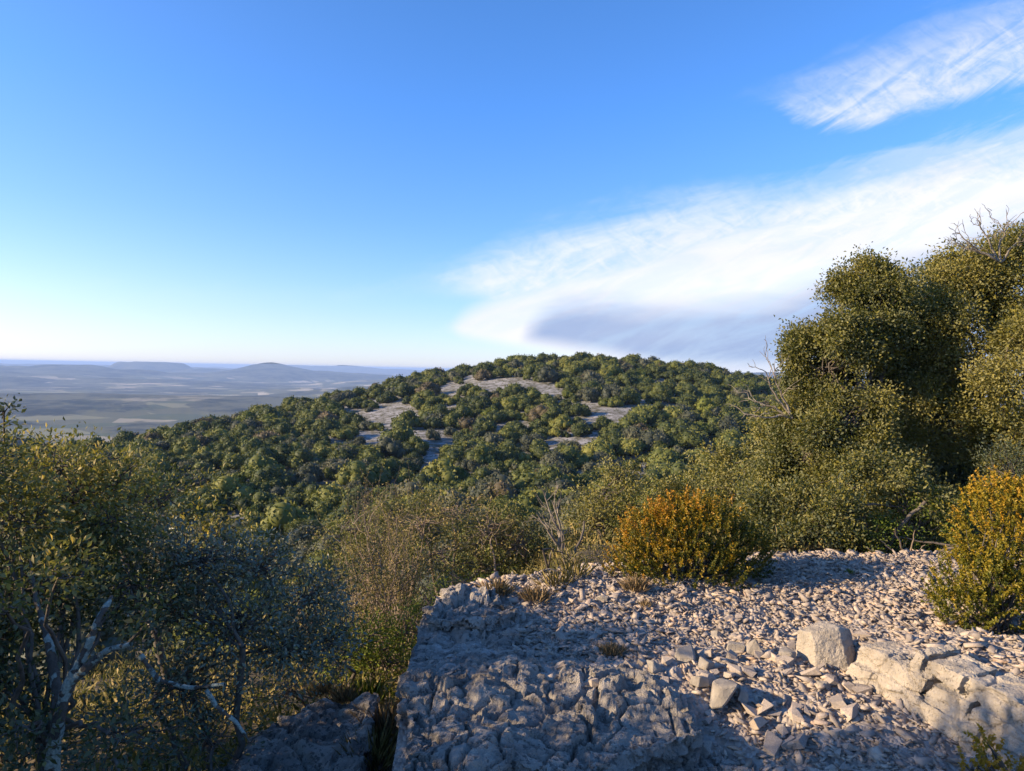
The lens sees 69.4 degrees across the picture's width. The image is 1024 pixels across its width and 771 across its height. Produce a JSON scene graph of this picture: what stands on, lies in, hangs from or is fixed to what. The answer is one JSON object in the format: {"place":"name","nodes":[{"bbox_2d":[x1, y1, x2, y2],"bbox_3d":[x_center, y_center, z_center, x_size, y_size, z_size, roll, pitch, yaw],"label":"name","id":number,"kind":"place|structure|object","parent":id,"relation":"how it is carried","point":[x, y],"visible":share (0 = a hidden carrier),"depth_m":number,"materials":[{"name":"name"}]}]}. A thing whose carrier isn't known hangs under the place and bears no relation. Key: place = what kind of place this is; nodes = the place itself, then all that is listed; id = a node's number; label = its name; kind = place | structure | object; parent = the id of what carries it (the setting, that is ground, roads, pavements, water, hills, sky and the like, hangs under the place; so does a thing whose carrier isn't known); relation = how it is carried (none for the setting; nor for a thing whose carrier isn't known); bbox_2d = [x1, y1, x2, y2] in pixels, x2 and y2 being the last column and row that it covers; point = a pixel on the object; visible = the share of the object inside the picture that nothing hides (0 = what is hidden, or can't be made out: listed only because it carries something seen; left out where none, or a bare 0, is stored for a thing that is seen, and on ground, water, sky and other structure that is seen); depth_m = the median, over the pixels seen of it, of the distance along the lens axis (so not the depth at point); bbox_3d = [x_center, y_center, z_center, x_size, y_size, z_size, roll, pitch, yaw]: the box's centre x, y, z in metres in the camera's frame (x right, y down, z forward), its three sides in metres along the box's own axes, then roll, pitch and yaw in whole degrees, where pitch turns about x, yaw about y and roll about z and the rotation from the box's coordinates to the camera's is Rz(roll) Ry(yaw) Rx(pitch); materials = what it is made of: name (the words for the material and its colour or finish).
{"place":"outdoors","nodes":[
{"label":"outdoors","id":0,"kind":"place"},
{"bbox_2d":[0,361,1023,770],"bbox_3d":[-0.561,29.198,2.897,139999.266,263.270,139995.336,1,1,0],"label":"ground","id":1,"kind":"structure","parent":0,"point":[108,399],"depth_m":2306.43,"materials":[{"name":"stone"}]},
{"bbox_2d":[0,393,52,761],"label":"holm oak sprig","id":2,"kind":"object","parent":1,"relation":"on","point":[2,410],"visible":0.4,"depth_m":4.23,"materials":[{"name":"green plant"}]},
{"bbox_2d":[0,613,62,754],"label":"holm oak","id":3,"kind":"object","parent":1,"relation":"on","point":[11,676],"visible":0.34,"depth_m":3.40,"materials":[{"name":"green plant"}]},
{"bbox_2d":[0,408,250,770],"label":"holm oak","id":4,"kind":"object","parent":1,"relation":"on","point":[65,577],"visible":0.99,"depth_m":3.48,"materials":[{"name":"green plant"}]},
{"bbox_2d":[0,644,279,770],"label":"evergreen shrub","id":5,"kind":"object","parent":1,"relation":"on","point":[205,738],"visible":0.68,"depth_m":3.39,"materials":[{"name":"green plant"}]},
{"bbox_2d":[0,416,293,707],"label":"holm oak","id":6,"kind":"object","parent":1,"relation":"on","point":[184,490],"visible":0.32,"depth_m":6.16,"materials":[{"name":"green plant"}]},
{"bbox_2d":[164,493,222,524],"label":"holm oak","id":7,"kind":"object","parent":1,"relation":"on","point":[202,513],"visible":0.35,"depth_m":83.47,"materials":[{"name":"green plant"}]},
{"bbox_2d":[173,460,214,472],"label":"downy oak","id":8,"kind":"object","parent":1,"relation":"on","point":[190,467],"visible":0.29,"depth_m":115.49,"materials":[{"name":"green plant"}]},
{"bbox_2d":[181,485,230,512],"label":"holm oak","id":9,"kind":"object","parent":1,"relation":"on","point":[211,493],"visible":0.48,"depth_m":93.00,"materials":[{"name":"green plant"}]},
{"bbox_2d":[84,500,371,770],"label":"grey leaved shrub","id":10,"kind":"object","parent":1,"relation":"on","point":[233,630],"visible":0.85,"depth_m":3.97,"materials":[{"name":"green plant"}]},
{"bbox_2d":[205,472,256,500],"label":"holm oak","id":11,"kind":"object","parent":1,"relation":"on","point":[228,483],"visible":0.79,"depth_m":96.08,"materials":[{"name":"green plant"}]},
{"bbox_2d":[191,589,300,657],"bbox_3d":[-4.579,4.248,12.871,1.806,1.509,1.960,0,1,-37],"label":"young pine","id":12,"kind":"object","parent":1,"relation":"on","point":[253,597],"visible":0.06,"depth_m":12.54,"materials":[{"name":"green plant"}]},
{"bbox_2d":[240,452,284,478],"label":"holm oak","id":13,"kind":"object","parent":1,"relation":"on","point":[257,461],"visible":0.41,"depth_m":111.01,"materials":[{"name":"green plant"}]},
{"bbox_2d":[234,535,290,564],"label":"holm oak","id":14,"kind":"object","parent":1,"relation":"on","point":[263,548],"visible":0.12,"depth_m":54.60,"materials":[{"name":"green plant"}]},
{"bbox_2d":[241,444,287,469],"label":"holm oak","id":15,"kind":"object","parent":1,"relation":"on","point":[269,451],"visible":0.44,"depth_m":118.03,"materials":[{"name":"green plant"}]},
{"bbox_2d":[249,463,294,488],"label":"holm oak","id":16,"kind":"object","parent":1,"relation":"on","point":[283,479],"visible":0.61,"depth_m":103.82,"materials":[{"name":"green plant"}]},
{"bbox_2d":[255,497,325,539],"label":"holm oak","id":17,"kind":"object","parent":1,"relation":"on","point":[282,514],"visible":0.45,"depth_m":70.08,"materials":[{"name":"green plant"}]},
{"bbox_2d":[267,559,332,581],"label":"downy oak","id":18,"kind":"object","parent":1,"relation":"on","point":[302,567],"visible":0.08,"depth_m":36.45,"materials":[{"name":"green plant"}]},
{"bbox_2d":[214,692,389,770],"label":"limestone slab","id":19,"kind":"structure","parent":1,"relation":"on","point":[307,737],"depth_m":4.07,"materials":[{"name":"stone"}]},
{"bbox_2d":[314,679,370,703],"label":"dry tuft","id":20,"kind":"object","parent":19,"relation":"on","point":[344,695],"visible":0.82,"depth_m":4.72,"materials":[{"name":"plant"}]},
{"bbox_2d":[331,669,395,707],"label":"dry tuft","id":21,"kind":"object","parent":19,"relation":"on","point":[380,683],"visible":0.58,"depth_m":4.86,"materials":[{"name":"brown plant"}]},
{"bbox_2d":[331,718,398,770],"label":"dry tuft","id":22,"kind":"object","parent":19,"relation":"on","point":[381,749],"visible":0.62,"depth_m":4.06,"materials":[{"name":"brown plant"}]},
{"bbox_2d":[341,692,399,742],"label":"dry tuft","id":23,"kind":"object","parent":19,"relation":"on","point":[382,717],"visible":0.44,"depth_m":4.41,"materials":[{"name":"plant"}]},
{"bbox_2d":[284,516,323,537],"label":"holm oak","id":24,"kind":"object","parent":1,"relation":"on","point":[295,522],"visible":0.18,"depth_m":66.55,"materials":[{"name":"green plant"}]},
{"bbox_2d":[230,545,382,724],"bbox_3d":[-1.482,2.002,5.494,0.983,1.417,1.561,1,1,18],"label":"evergreen shrub","id":25,"kind":"object","parent":1,"relation":"on","point":[302,701],"visible":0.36,"depth_m":5.36,"materials":[{"name":"green plant"}]},
{"bbox_2d":[280,520,339,551],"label":"downy oak","id":26,"kind":"object","parent":1,"relation":"on","point":[301,531],"visible":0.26,"depth_m":58.58,"materials":[{"name":"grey plant"}]},
{"bbox_2d":[298,549,341,570],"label":"holm oak","id":27,"kind":"object","parent":1,"relation":"on","point":[316,558],"visible":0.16,"depth_m":47.35,"materials":[{"name":"green plant"}]},
{"bbox_2d":[289,531,353,563],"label":"downy oak","id":28,"kind":"object","parent":1,"relation":"on","point":[311,548],"visible":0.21,"depth_m":49.64,"materials":[{"name":"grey plant"}]},
{"bbox_2d":[305,481,344,507],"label":"holm oak","id":29,"kind":"object","parent":1,"relation":"on","point":[322,492],"visible":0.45,"depth_m":92.61,"materials":[{"name":"green plant"}]},
{"bbox_2d":[319,457,349,473],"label":"downy oak","id":30,"kind":"object","parent":1,"relation":"on","point":[333,464],"visible":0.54,"depth_m":113.71,"materials":[{"name":"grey plant"}]},
{"bbox_2d":[320,500,364,528],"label":"holm oak","id":31,"kind":"object","parent":1,"relation":"on","point":[338,513],"visible":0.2,"depth_m":77.71,"materials":[{"name":"green plant"}]},
{"bbox_2d":[334,458,380,487],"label":"holm oak","id":32,"kind":"object","parent":1,"relation":"on","point":[350,471],"visible":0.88,"depth_m":104.48,"materials":[{"name":"green plant"}]},
{"bbox_2d":[338,484,377,505],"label":"holm oak","id":33,"kind":"object","parent":1,"relation":"on","point":[344,495],"visible":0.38,"depth_m":90.26,"materials":[{"name":"green plant"}]},
{"bbox_2d":[315,600,420,696],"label":"evergreen shrub","id":34,"kind":"object","parent":1,"relation":"on","point":[368,649],"visible":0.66,"depth_m":5.83,"materials":[{"name":"green plant"}]},
{"bbox_2d":[303,471,444,666],"bbox_3d":[-1.495,2.086,8.329,1.418,2.366,2.121,1,1,0],"label":"leafless shrub","id":35,"kind":"object","parent":1,"relation":"on","point":[358,546],"visible":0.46,"depth_m":8.26,"materials":[{"name":"brown plant"}]},
{"bbox_2d":[311,477,451,653],"bbox_3d":[-1.690,2.517,9.761,1.915,2.504,1.334,1,1,-15],"label":"leafless shrub","id":36,"kind":"object","parent":1,"relation":"on","point":[380,512],"visible":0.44,"depth_m":9.85,"materials":[{"name":"green plant"}]},
{"bbox_2d":[331,465,436,636],"bbox_3d":[-2.014,2.757,11.620,1.679,3.062,2.160,1,1,-18],"label":"leafless shrub","id":37,"kind":"object","parent":1,"relation":"on","point":[364,519],"visible":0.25,"depth_m":11.56,"materials":[{"name":"brown plant"}]},
{"bbox_2d":[324,517,452,680],"bbox_3d":[-1.245,2.133,7.205,1.293,1.582,2.076,1,1,0],"label":"leafless shrub","id":38,"kind":"object","parent":1,"relation":"on","point":[392,578],"visible":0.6,"depth_m":7.06,"materials":[{"name":"brown plant"}]},
{"bbox_2d":[382,479,426,498],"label":"downy oak","id":39,"kind":"object","parent":1,"relation":"on","point":[412,485],"visible":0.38,"depth_m":91.18,"materials":[{"name":"green plant"}]},
{"bbox_2d":[0,351,809,692],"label":"hill wood","id":40,"kind":"object","parent":1,"relation":"on","point":[708,397],"visible":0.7,"depth_m":142.69,"materials":[{"name":"plant"}]},
{"bbox_2d":[382,577,451,699],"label":"shrub","id":41,"kind":"object","parent":1,"relation":"on","point":[421,605],"visible":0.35,"depth_m":5.98,"materials":[{"name":"green plant"}]},
{"bbox_2d":[386,567,458,605],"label":"shrub","id":42,"kind":"object","parent":1,"relation":"on","point":[426,584],"visible":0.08,"depth_m":13.70,"materials":[{"name":"green plant"}]},
{"bbox_2d":[407,471,438,484],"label":"holm oak","id":43,"kind":"object","parent":1,"relation":"on","point":[422,478],"visible":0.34,"depth_m":100.33,"materials":[{"name":"green plant"}]},
{"bbox_2d":[419,456,458,482],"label":"holm oak","id":44,"kind":"object","parent":1,"relation":"on","point":[440,470],"visible":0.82,"depth_m":107.76,"materials":[{"name":"green plant"}]},
{"bbox_2d":[429,486,471,511],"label":"downy oak","id":45,"kind":"object","parent":1,"relation":"on","point":[456,494],"visible":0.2,"depth_m":77.78,"materials":[{"name":"green plant"}]},
{"bbox_2d":[411,558,507,625],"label":"shrub","id":46,"kind":"object","parent":1,"relation":"on","point":[450,581],"visible":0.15,"depth_m":6.67,"materials":[{"name":"green plant"}]},
{"bbox_2d":[369,482,555,596],"bbox_3d":[-0.565,2.295,8.915,2.293,2.189,1.362,1,1,0],"label":"holm oak","id":47,"kind":"object","parent":1,"relation":"on","point":[490,533],"visible":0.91,"depth_m":8.83,"materials":[{"name":"plant"}]},
{"bbox_2d":[465,472,514,497],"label":"downy oak","id":48,"kind":"object","parent":1,"relation":"on","point":[498,476],"visible":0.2,"depth_m":93.43,"materials":[{"name":"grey plant"}]},
{"bbox_2d":[469,478,516,498],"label":"downy oak","id":49,"kind":"object","parent":1,"relation":"on","point":[483,484],"visible":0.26,"depth_m":88.90,"materials":[{"name":"green plant"}]},
{"bbox_2d":[474,479,519,500],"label":"scrub bush","id":50,"kind":"object","parent":1,"relation":"on","point":[503,487],"visible":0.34,"depth_m":87.22,"materials":[{"name":"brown plant"}]},
{"bbox_2d":[432,498,568,583],"bbox_3d":[-0.096,2.224,9.161,1.828,1.554,1.434,1,1,0],"label":"holm oak","id":51,"kind":"object","parent":1,"relation":"on","point":[486,562],"visible":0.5,"depth_m":9.06,"materials":[{"name":"green plant"}]},
{"bbox_2d":[470,535,547,581],"bbox_3d":[0.150,4.689,18.988,2.550,1.806,2.647,1,1,4],"label":"holm oak","id":52,"kind":"object","parent":1,"relation":"on","point":[487,550],"visible":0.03,"depth_m":18.42,"materials":[{"name":"green plant"}]},
{"bbox_2d":[0,495,1023,770],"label":"undergrowth","id":53,"kind":"object","parent":1,"relation":"on","point":[114,675],"visible":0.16,"depth_m":6.22,"materials":[{"name":"green plant"}]},
{"bbox_2d":[296,677,346,698],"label":"dry tuft","id":54,"kind":"object","parent":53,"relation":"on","point":[320,688],"visible":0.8,"depth_m":4.82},
{"bbox_2d":[485,496,543,525],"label":"holm oak","id":55,"kind":"object","parent":1,"relation":"on","point":[516,505],"visible":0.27,"depth_m":65.51,"materials":[{"name":"green plant"}]},
{"bbox_2d":[510,469,537,489],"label":"holm oak","id":56,"kind":"object","parent":1,"relation":"on","point":[524,479],"visible":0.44,"depth_m":97.55,"materials":[{"name":"green plant"}]},
{"bbox_2d":[514,485,553,506],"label":"holm oak","id":57,"kind":"object","parent":1,"relation":"on","point":[527,497],"visible":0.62,"depth_m":82.61,"materials":[{"name":"green plant"}]},
{"bbox_2d":[525,482,572,551],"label":"dead tree","id":58,"kind":"object","parent":1,"relation":"on","point":[559,529],"visible":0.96,"depth_m":8.05,"materials":[{"name":"grey wood"}]},
{"bbox_2d":[534,460,576,486],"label":"holm oak","id":59,"kind":"object","parent":1,"relation":"on","point":[548,472],"visible":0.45,"depth_m":97.51,"materials":[{"name":"green plant"}]},
{"bbox_2d":[558,443,581,463],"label":"holm oak","id":60,"kind":"object","parent":1,"relation":"on","point":[569,452],"visible":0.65,"depth_m":118.31,"materials":[{"name":"green plant"}]},
{"bbox_2d":[542,521,600,568],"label":"shrub","id":61,"kind":"object","parent":1,"relation":"on","point":[561,550],"visible":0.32,"depth_m":6.71,"materials":[{"name":"brown plant"}]},
{"bbox_2d":[394,583,751,770],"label":"limestone ledge","id":62,"kind":"object","parent":1,"relation":"on","point":[484,718],"visible":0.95,"depth_m":3.49,"materials":[{"name":"stone"}]},
{"bbox_2d":[538,496,622,546],"bbox_3d":[2.833,5.145,25.166,4.600,2.937,4.532,1,1,11],"label":"downy oak","id":63,"kind":"object","parent":1,"relation":"on","point":[568,502],"visible":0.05,"depth_m":25.09,"materials":[{"name":"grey plant"}]},
{"bbox_2d":[556,488,612,511],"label":"downy oak","id":64,"kind":"object","parent":1,"relation":"on","point":[567,498],"visible":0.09,"depth_m":74.99,"materials":[{"name":"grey plant"}]},
{"bbox_2d":[555,538,627,565],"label":"shrub","id":65,"kind":"object","parent":1,"relation":"on","point":[600,553],"visible":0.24,"depth_m":7.05,"materials":[{"name":"green plant"}]},
{"bbox_2d":[581,436,614,454],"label":"holm oak","id":66,"kind":"object","parent":1,"relation":"on","point":[589,446],"visible":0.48,"depth_m":124.34,"materials":[{"name":"green plant"}]},
{"bbox_2d":[549,450,667,547],"bbox_3d":[1.436,1.703,9.797,1.922,1.709,1.264,1,1,0],"label":"holm oak","id":67,"kind":"object","parent":1,"relation":"on","point":[599,500],"visible":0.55,"depth_m":9.74,"materials":[{"name":"green plant"}]},
{"bbox_2d":[643,445,682,464],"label":"holm oak","id":68,"kind":"object","parent":1,"relation":"on","point":[667,455],"visible":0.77,"depth_m":118.14,"materials":[{"name":"green plant"}]},
{"bbox_2d":[664,459,703,483],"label":"holm oak","id":69,"kind":"object","parent":1,"relation":"on","point":[677,466],"visible":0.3,"depth_m":106.63,"materials":[{"name":"green plant"}]},
{"bbox_2d":[638,399,834,529],"bbox_3d":[3.126,1.210,9.993,2.766,2.031,1.792,1,1,0],"label":"holm oak","id":70,"kind":"object","parent":1,"relation":"on","point":[722,476],"visible":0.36,"depth_m":10.22,"materials":[{"name":"green plant"}]},
{"bbox_2d":[731,241,958,523],"bbox_3d":[3.829,0.059,8.274,2.470,3.363,2.063,1,1,0],"label":"holm oak","id":71,"kind":"object","parent":1,"relation":"on","point":[834,356],"visible":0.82,"depth_m":8.13,"materials":[{"name":"green plant"}]},
{"bbox_2d":[724,335,802,421],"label":"dead branch","id":72,"kind":"object","parent":71,"relation":"attached to","point":[782,404],"visible":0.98,"depth_m":8.09,"materials":[{"name":"grey wood"}]},
{"bbox_2d":[727,443,970,553],"bbox_3d":[3.214,1.219,7.300,2.139,1.316,1.432,1,1,0],"label":"shrub","id":73,"kind":"object","parent":1,"relation":"on","point":[825,517],"visible":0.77,"depth_m":7.07,"materials":[{"name":"green plant"}]},
{"bbox_2d":[834,480,990,553],"bbox_3d":[3.781,1.356,7.046,1.494,0.877,0.906,1,1,0],"label":"grey green shrub","id":74,"kind":"object","parent":1,"relation":"on","point":[883,526],"visible":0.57,"depth_m":6.93,"materials":[{"name":"green plant"}]},
{"bbox_2d":[845,640,1023,770],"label":"limestone outcrop","id":75,"kind":"object","parent":1,"relation":"on","point":[950,691],"visible":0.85,"depth_m":3.42,"materials":[{"name":"stone"}]},
{"bbox_2d":[862,252,1022,531],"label":"holm oak","id":76,"kind":"object","parent":1,"relation":"on","point":[942,468],"visible":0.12,"depth_m":9.06,"materials":[{"name":"green plant"}]},
{"bbox_2d":[899,219,1023,528],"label":"holm oak","id":77,"kind":"object","parent":1,"relation":"on","point":[998,306],"visible":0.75,"depth_m":8.19,"materials":[{"name":"green plant"}]},
{"bbox_2d":[945,205,1023,262],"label":"dead branch","id":78,"kind":"object","parent":77,"relation":"attached to","point":[988,254],"visible":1,"depth_m":8.16,"materials":[{"name":"grey wood"}]},
{"bbox_2d":[932,432,1023,547],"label":"grey green shrub","id":79,"kind":"object","parent":1,"relation":"on","point":[1009,459],"visible":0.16,"depth_m":7.49,"materials":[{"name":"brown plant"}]},
{"bbox_2d":[0,0,1023,375],"label":"sky","id":80,"kind":"structure","parent":0,"point":[382,184],"materials":[{"name":"blue"}]},
{"bbox_2d":[392,551,1023,770],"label":"stony terrace","id":81,"kind":"structure","parent":0,"point":[887,733],"depth_m":3.99,"materials":[{"name":"stone"}]},
{"bbox_2d":[474,576,522,596],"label":"dry tuft","id":82,"kind":"object","parent":81,"relation":"on","point":[501,587],"visible":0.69,"depth_m":5.21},
{"bbox_2d":[512,584,559,603],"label":"dry tuft","id":83,"kind":"object","parent":81,"relation":"on","point":[536,594],"visible":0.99,"depth_m":5.10,"materials":[{"name":"plant"}]},
{"bbox_2d":[524,566,579,588],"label":"dry tuft","id":84,"kind":"object","parent":81,"relation":"on","point":[562,579],"visible":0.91,"depth_m":5.41,"materials":[{"name":"brown plant"}]},
{"bbox_2d":[553,554,598,580],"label":"dry tuft","id":85,"kind":"object","parent":81,"relation":"on","point":[571,569],"visible":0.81,"depth_m":5.61,"materials":[{"name":"brown plant"}]},
{"bbox_2d":[402,548,1023,770],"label":"gravel","id":86,"kind":"structure","parent":81,"relation":"on","point":[877,755],"depth_m":4.67,"materials":[{"name":"gravel"}]},
{"bbox_2d":[590,640,631,657],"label":"dry tuft","id":87,"kind":"object","parent":86,"relation":"on","point":[614,649],"visible":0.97,"depth_m":4.22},
{"bbox_2d":[616,572,659,592],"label":"dry tuft","id":88,"kind":"object","parent":86,"relation":"on","point":[634,584],"visible":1,"depth_m":5.26,"materials":[{"name":"plant"}]},
{"bbox_2d":[675,644,695,663],"bbox_3d":[0.991,1.526,4.154,0.141,0.094,0.110,0,1,-29],"label":"loose stone","id":89,"kind":"object","parent":86,"relation":"on","point":[684,654],"visible":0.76,"depth_m":4.13,"materials":[{"name":"stone"}]},
{"bbox_2d":[601,485,777,590],"bbox_3d":[1.419,1.181,5.730,1.416,0.806,0.938,1,1,0],"label":"box bush","id":90,"kind":"object","parent":86,"relation":"on","point":[696,545],"visible":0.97,"depth_m":5.66,"materials":[{"name":"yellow plant"}]},
{"bbox_2d":[689,675,708,686],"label":"loose stone","id":91,"kind":"object","parent":86,"relation":"on","point":[700,681],"visible":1,"depth_m":3.80,"materials":[{"name":"stone"}]},
{"bbox_2d":[709,678,737,708],"bbox_3d":[1.067,1.542,3.718,0.135,0.152,0.214,1,1,17],"label":"boulder","id":92,"kind":"object","parent":86,"relation":"on","point":[723,690],"visible":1,"depth_m":3.64,"materials":[{"name":"stone"}]},
{"bbox_2d":[746,639,763,654],"bbox_3d":[1.407,1.506,4.245,0.116,0.114,0.069,1,1,14],"label":"loose stone","id":93,"kind":"object","parent":86,"relation":"on","point":[752,646],"visible":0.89,"depth_m":4.22,"materials":[{"name":"stone"}]},
{"bbox_2d":[749,715,767,729],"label":"loose stone","id":94,"kind":"object","parent":86,"relation":"on","point":[756,722],"visible":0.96,"depth_m":3.51,"materials":[{"name":"stone"}]},
{"bbox_2d":[763,729,782,759],"bbox_3d":[1.194,1.660,3.411,0.102,0.042,0.122,-29,34,-24],"label":"loose stone","id":95,"kind":"object","parent":86,"relation":"on","point":[772,744],"visible":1,"depth_m":3.40,"materials":[{"name":"stone"}]},
{"bbox_2d":[788,705,804,721],"bbox_3d":[1.366,1.590,3.570,0.049,0.048,0.097,1,1,-10],"label":"loose stone","id":96,"kind":"object","parent":86,"relation":"on","point":[795,715],"visible":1,"depth_m":3.55,"materials":[{"name":"stone"}]},
{"bbox_2d":[792,733,807,748],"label":"loose stone","id":97,"kind":"object","parent":86,"relation":"on","point":[799,741],"visible":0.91,"depth_m":3.38,"materials":[{"name":"stone"}]},
{"bbox_2d":[825,694,846,708],"bbox_3d":[1.605,1.571,3.660,0.118,0.043,0.099,-29,-8,28],"label":"loose stone","id":98,"kind":"object","parent":86,"relation":"on","point":[837,702],"visible":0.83,"depth_m":3.63,"materials":[{"name":"stone"}]},
{"bbox_2d":[840,702,859,721],"bbox_3d":[1.619,1.573,3.553,0.122,0.082,0.072,16,-35,-38],"label":"loose stone","id":99,"kind":"object","parent":86,"relation":"on","point":[849,712],"visible":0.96,"depth_m":3.54,"materials":[{"name":"stone"}]},
{"bbox_2d":[796,620,855,670],"bbox_3d":[1.804,1.468,4.186,0.305,0.228,0.248,1,1,-20],"label":"boulder","id":100,"kind":"object","parent":81,"relation":"on","point":[824,641],"visible":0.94,"depth_m":4.13,"materials":[{"name":"stone"}]},
{"bbox_2d":[920,465,1023,636],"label":"box bush","id":101,"kind":"object","parent":81,"relation":"on","point":[993,563],"visible":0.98,"depth_m":4.63,"materials":[{"name":"yellow plant"}]},
{"bbox_2d":[957,723,1023,770],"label":"box sprig","id":102,"kind":"object","parent":81,"relation":"on","point":[983,760],"visible":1,"depth_m":2.94,"materials":[{"name":"green plant"}]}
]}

